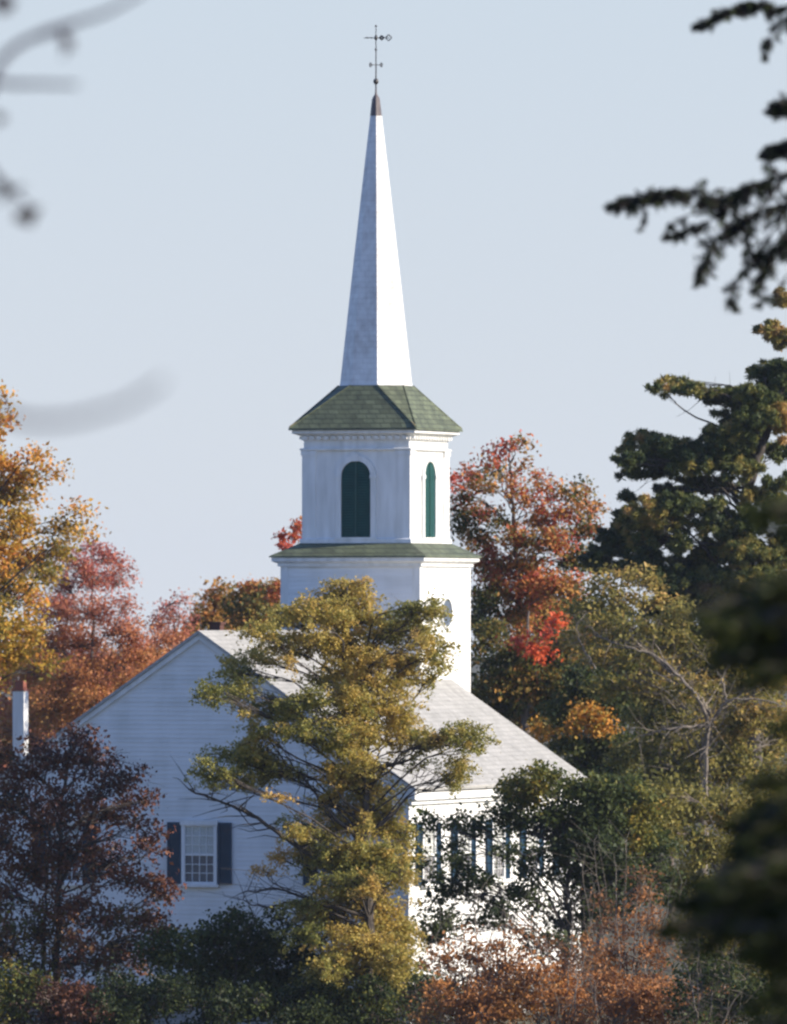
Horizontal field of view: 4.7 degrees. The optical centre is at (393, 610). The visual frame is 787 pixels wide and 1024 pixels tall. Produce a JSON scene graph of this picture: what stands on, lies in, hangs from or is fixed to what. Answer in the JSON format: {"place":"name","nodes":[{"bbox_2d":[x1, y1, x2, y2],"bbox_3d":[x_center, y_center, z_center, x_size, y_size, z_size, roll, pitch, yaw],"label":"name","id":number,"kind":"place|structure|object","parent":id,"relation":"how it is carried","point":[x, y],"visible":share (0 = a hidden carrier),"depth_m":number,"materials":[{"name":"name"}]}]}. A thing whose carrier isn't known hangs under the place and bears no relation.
{"place":"outdoors","nodes":[
{"label":"outdoors","id":0,"kind":"place"},
{"bbox_2d":[0,659,786,1023],"bbox_3d":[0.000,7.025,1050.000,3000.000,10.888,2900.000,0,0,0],"label":"ground","id":1,"kind":"structure","parent":0,"point":[610,935],"depth_m":355.05,"materials":[{"name":"green plant"}]},
{"bbox_2d":[12,681,28,758],"bbox_3d":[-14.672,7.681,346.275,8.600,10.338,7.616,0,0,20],"label":"chimney","id":2,"kind":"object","parent":1,"relation":"on","point":[20,709],"depth_m":341.82,"materials":[{"name":"grey"}]},
{"bbox_2d":[0,959,62,1023],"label":"shrub","id":3,"kind":"object","parent":1,"relation":"on","point":[6,987],"visible":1,"depth_m":266.38,"materials":[{"name":"green plant"}]},
{"bbox_2d":[0,639,73,766],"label":"maple tree","id":4,"kind":"object","parent":1,"relation":"on","point":[11,683],"visible":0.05,"depth_m":397.82,"materials":[{"name":"brown plant"}]},
{"bbox_2d":[0,379,110,703],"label":"maple tree","id":5,"kind":"object","parent":1,"relation":"on","point":[35,564],"visible":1,"depth_m":332.01,"materials":[{"name":"orange plant"}]},
{"bbox_2d":[9,969,121,1023],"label":"shrub","id":6,"kind":"object","parent":1,"relation":"on","point":[66,1009],"visible":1,"depth_m":266.29,"materials":[{"name":"brown plant"}]},
{"bbox_2d":[0,0,132,225],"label":"sapling","id":7,"kind":"object","parent":1,"relation":"on","point":[26,216],"visible":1,"depth_m":15.00,"materials":[{"name":"grey plant"}]},
{"bbox_2d":[0,379,164,425],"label":"sapling","id":8,"kind":"object","parent":1,"relation":"on","point":[17,418],"visible":1,"depth_m":9.50,"materials":[{"name":"grey plant"}]},
{"bbox_2d":[0,533,167,764],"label":"maple tree","id":9,"kind":"object","parent":1,"relation":"on","point":[55,704],"visible":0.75,"depth_m":371.16,"materials":[{"name":"brown plant"}]},
{"bbox_2d":[49,634,132,727],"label":"maple tree","id":10,"kind":"object","parent":1,"relation":"on","point":[92,669],"visible":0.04,"depth_m":397.00,"materials":[{"name":"brown plant"}]},
{"bbox_2d":[0,721,186,1023],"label":"plum tree","id":11,"kind":"object","parent":1,"relation":"on","point":[59,806],"visible":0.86,"depth_m":270.55,"materials":[{"name":"purple plant"}]},
{"bbox_2d":[107,635,169,686],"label":"maple tree","id":12,"kind":"object","parent":1,"relation":"on","point":[129,653],"visible":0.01,"depth_m":397.00,"materials":[{"name":"brown plant"}]},
{"bbox_2d":[77,956,209,1023],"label":"shrub","id":13,"kind":"object","parent":1,"relation":"on","point":[133,1012],"visible":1,"depth_m":266.53,"materials":[{"name":"green plant"}]},
{"bbox_2d":[109,587,201,681],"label":"maple tree","id":14,"kind":"object","parent":1,"relation":"on","point":[172,641],"visible":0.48,"depth_m":384.34,"materials":[{"name":"brown plant"}]},
{"bbox_2d":[111,923,206,1023],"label":"shrub","id":15,"kind":"object","parent":1,"relation":"on","point":[168,956],"visible":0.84,"depth_m":268.73,"materials":[{"name":"green plant"}]},
{"bbox_2d":[155,974,261,1023],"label":"shrub","id":16,"kind":"object","parent":1,"relation":"on","point":[222,1008],"visible":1,"depth_m":266.59,"materials":[{"name":"green plant"}]},
{"bbox_2d":[178,575,242,643],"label":"maple tree","id":17,"kind":"object","parent":1,"relation":"on","point":[208,614],"visible":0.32,"depth_m":391.40,"materials":[{"name":"orange plant"}]},
{"bbox_2d":[179,899,296,1023],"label":"shrub","id":18,"kind":"object","parent":1,"relation":"on","point":[229,964],"visible":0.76,"depth_m":269.68,"materials":[{"name":"green plant"}]},
{"bbox_2d":[219,573,279,629],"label":"maple tree","id":19,"kind":"object","parent":1,"relation":"on","point":[248,596],"visible":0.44,"depth_m":386.74,"materials":[{"name":"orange plant"}]},
{"bbox_2d":[262,515,301,605],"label":"maple tree","id":20,"kind":"object","parent":1,"relation":"on","point":[297,526],"visible":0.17,"depth_m":349.82,"materials":[{"name":"red plant"}]},
{"bbox_2d":[230,981,349,1023],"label":"shrub","id":21,"kind":"object","parent":1,"relation":"on","point":[289,1001],"visible":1,"depth_m":266.67,"materials":[{"name":"green plant"}]},
{"bbox_2d":[0,25,586,1023],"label":"church","id":22,"kind":"structure","parent":1,"relation":"on","point":[374,429],"depth_m":294.90,"materials":[{"name":"wood"}]},
{"bbox_2d":[44,819,82,885],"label":"window","id":23,"kind":"structure","parent":22,"relation":"in","point":[71,874],"depth_m":286.41,"materials":[{"name":"white paint"}]},
{"bbox_2d":[179,820,218,886],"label":"window","id":24,"kind":"structure","parent":22,"relation":"in","point":[198,838],"depth_m":284.95,"materials":[{"name":"white paint"}]},
{"bbox_2d":[315,823,353,888],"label":"window","id":25,"kind":"structure","parent":22,"relation":"in","point":[352,838],"depth_m":283.56,"materials":[{"name":"white paint"}]},
{"bbox_2d":[420,821,438,887],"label":"window","id":26,"kind":"structure","parent":22,"relation":"in","point":[425,843],"depth_m":284.18,"materials":[{"name":"white paint"}]},
{"bbox_2d":[458,819,470,884],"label":"window","id":27,"kind":"structure","parent":22,"relation":"in","point":[469,848],"depth_m":287.39,"materials":[{"name":"white paint"}]},
{"bbox_2d":[490,817,507,882],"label":"window","id":28,"kind":"structure","parent":22,"relation":"in","point":[499,871],"depth_m":290.07,"materials":[{"name":"white paint"}]},
{"bbox_2d":[526,815,540,879],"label":"window","id":29,"kind":"structure","parent":22,"relation":"in","point":[536,838],"depth_m":293.06,"materials":[{"name":"white paint"}]},
{"bbox_2d":[246,903,400,1014],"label":"shrub","id":30,"kind":"object","parent":1,"relation":"on","point":[293,956],"visible":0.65,"depth_m":269.63,"materials":[{"name":"green plant"}]},
{"bbox_2d":[171,574,501,1023],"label":"locust tree","id":31,"kind":"object","parent":1,"relation":"on","point":[364,865],"visible":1,"depth_m":267.58,"materials":[{"name":"green plant"}]},
{"bbox_2d":[281,979,398,1023],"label":"shrub","id":32,"kind":"object","parent":1,"relation":"on","point":[329,999],"visible":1,"depth_m":266.74,"materials":[{"name":"green plant"}]},
{"bbox_2d":[339,965,453,1023],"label":"shrub","id":33,"kind":"object","parent":1,"relation":"on","point":[384,1013],"visible":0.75,"depth_m":266.74,"materials":[{"name":"green plant"}]},
{"bbox_2d":[397,954,466,1023],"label":"shrub","id":34,"kind":"object","parent":1,"relation":"on","point":[422,975],"visible":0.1,"depth_m":271.66,"materials":[{"name":"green plant"}]},
{"bbox_2d":[402,952,518,1023],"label":"shrub","id":35,"kind":"object","parent":1,"relation":"on","point":[468,997],"visible":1,"depth_m":251.62,"materials":[{"name":"brown plant"}]},
{"bbox_2d":[397,875,568,1023],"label":"shrub","id":36,"kind":"object","parent":1,"relation":"on","point":[475,960],"visible":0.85,"depth_m":253.63,"materials":[{"name":"brown plant"}]},
{"bbox_2d":[449,429,620,729],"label":"maple tree","id":37,"kind":"object","parent":1,"relation":"on","point":[535,587],"visible":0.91,"depth_m":335.43,"materials":[{"name":"brown plant"}]},
{"bbox_2d":[471,607,610,740],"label":"maple tree","id":38,"kind":"object","parent":1,"relation":"on","point":[523,673],"visible":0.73,"depth_m":325.16,"materials":[{"name":"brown plant"}]},
{"bbox_2d":[492,595,596,744],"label":"maple tree","id":39,"kind":"object","parent":1,"relation":"on","point":[536,633],"visible":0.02,"depth_m":351.09,"materials":[{"name":"brown plant"}]},
{"bbox_2d":[397,758,693,1023],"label":"ash tree","id":40,"kind":"object","parent":1,"relation":"on","point":[603,800],"visible":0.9,"depth_m":275.55,"materials":[{"name":"green plant"}]},
{"bbox_2d":[485,937,619,1023],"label":"shrub","id":41,"kind":"object","parent":1,"relation":"on","point":[511,988],"visible":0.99,"depth_m":251.45,"materials":[{"name":"brown plant"}]},
{"bbox_2d":[483,876,625,1023],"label":"shrub","id":42,"kind":"object","parent":1,"relation":"on","point":[549,969],"visible":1,"depth_m":251.81,"materials":[{"name":"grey plant"}]},
{"bbox_2d":[524,660,645,977],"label":"maple tree","id":43,"kind":"object","parent":1,"relation":"on","point":[585,751],"visible":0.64,"depth_m":321.34,"materials":[{"name":"orange plant"}]},
{"bbox_2d":[532,596,650,944],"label":"oak tree","id":44,"kind":"object","parent":1,"relation":"on","point":[630,614],"visible":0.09,"depth_m":351.01,"materials":[{"name":"green plant"}]},
{"bbox_2d":[541,818,691,1023],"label":"shrub","id":45,"kind":"object","parent":1,"relation":"on","point":[621,929],"visible":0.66,"depth_m":254.75,"materials":[{"name":"brown plant"}]},
{"bbox_2d":[553,924,693,1023],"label":"shrub","id":46,"kind":"object","parent":1,"relation":"on","point":[614,985],"visible":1,"depth_m":251.88,"materials":[{"name":"brown plant"}]},
{"bbox_2d":[523,557,786,989],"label":"oak tree","id":47,"kind":"object","parent":1,"relation":"on","point":[703,763],"visible":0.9,"depth_m":309.79,"materials":[{"name":"green plant"}]},
{"bbox_2d":[618,621,704,944],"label":"oak tree","id":48,"kind":"object","parent":1,"relation":"on","point":[658,669],"visible":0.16,"depth_m":350.82,"materials":[{"name":"green plant"}]},
{"bbox_2d":[597,935,747,1023],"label":"shrub","id":49,"kind":"object","parent":1,"relation":"on","point":[652,997],"visible":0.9,"depth_m":251.60,"materials":[{"name":"brown plant"}]},
{"bbox_2d":[619,708,730,944],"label":"oak tree","id":50,"kind":"object","parent":1,"relation":"on","point":[650,773],"visible":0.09,"depth_m":351.69,"materials":[{"name":"green plant"}]},
{"bbox_2d":[575,286,786,810],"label":"pine tree","id":51,"kind":"object","parent":1,"relation":"on","point":[734,446],"visible":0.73,"depth_m":327.12,"materials":[{"name":"green plant"}]},
{"bbox_2d":[640,636,738,760],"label":"oak tree","id":52,"kind":"object","parent":1,"relation":"on","point":[675,713],"visible":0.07,"depth_m":350.62,"materials":[{"name":"green plant"}]},
{"bbox_2d":[602,0,786,314],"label":"hemlock tree","id":53,"kind":"object","parent":1,"relation":"on","point":[766,260],"visible":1,"depth_m":36.99,"materials":[{"name":"green plant"}]},
{"bbox_2d":[627,765,786,997],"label":"oak tree","id":54,"kind":"object","parent":1,"relation":"on","point":[705,848],"visible":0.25,"depth_m":299.46,"materials":[{"name":"green plant"}]},
{"bbox_2d":[627,896,786,1023],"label":"shrub","id":55,"kind":"object","parent":1,"relation":"on","point":[704,976],"visible":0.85,"depth_m":249.73,"materials":[{"name":"green plant"}]},
{"bbox_2d":[643,487,786,1023],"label":"spruce tree","id":56,"kind":"object","parent":1,"relation":"on","point":[744,900],"visible":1,"depth_m":20.20,"materials":[{"name":"green plant"}]},
{"bbox_2d":[663,706,786,945],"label":"oak tree","id":57,"kind":"object","parent":1,"relation":"on","point":[720,749],"visible":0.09,"depth_m":350.10,"materials":[{"name":"green plant"}]},
{"bbox_2d":[692,667,786,762],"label":"oak tree","id":58,"kind":"object","parent":1,"relation":"on","point":[773,697],"visible":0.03,"depth_m":350.62,"materials":[{"name":"green plant"}]},
{"bbox_2d":[694,993,786,1023],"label":"shrub","id":59,"kind":"object","parent":1,"relation":"on","point":[744,1018],"visible":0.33,"depth_m":251.11,"materials":[{"name":"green plant"}]},
{"bbox_2d":[0,0,786,657],"label":"sky","id":60,"kind":"structure","parent":0,"point":[197,188],"materials":[{"name":"blue"}]}
]}

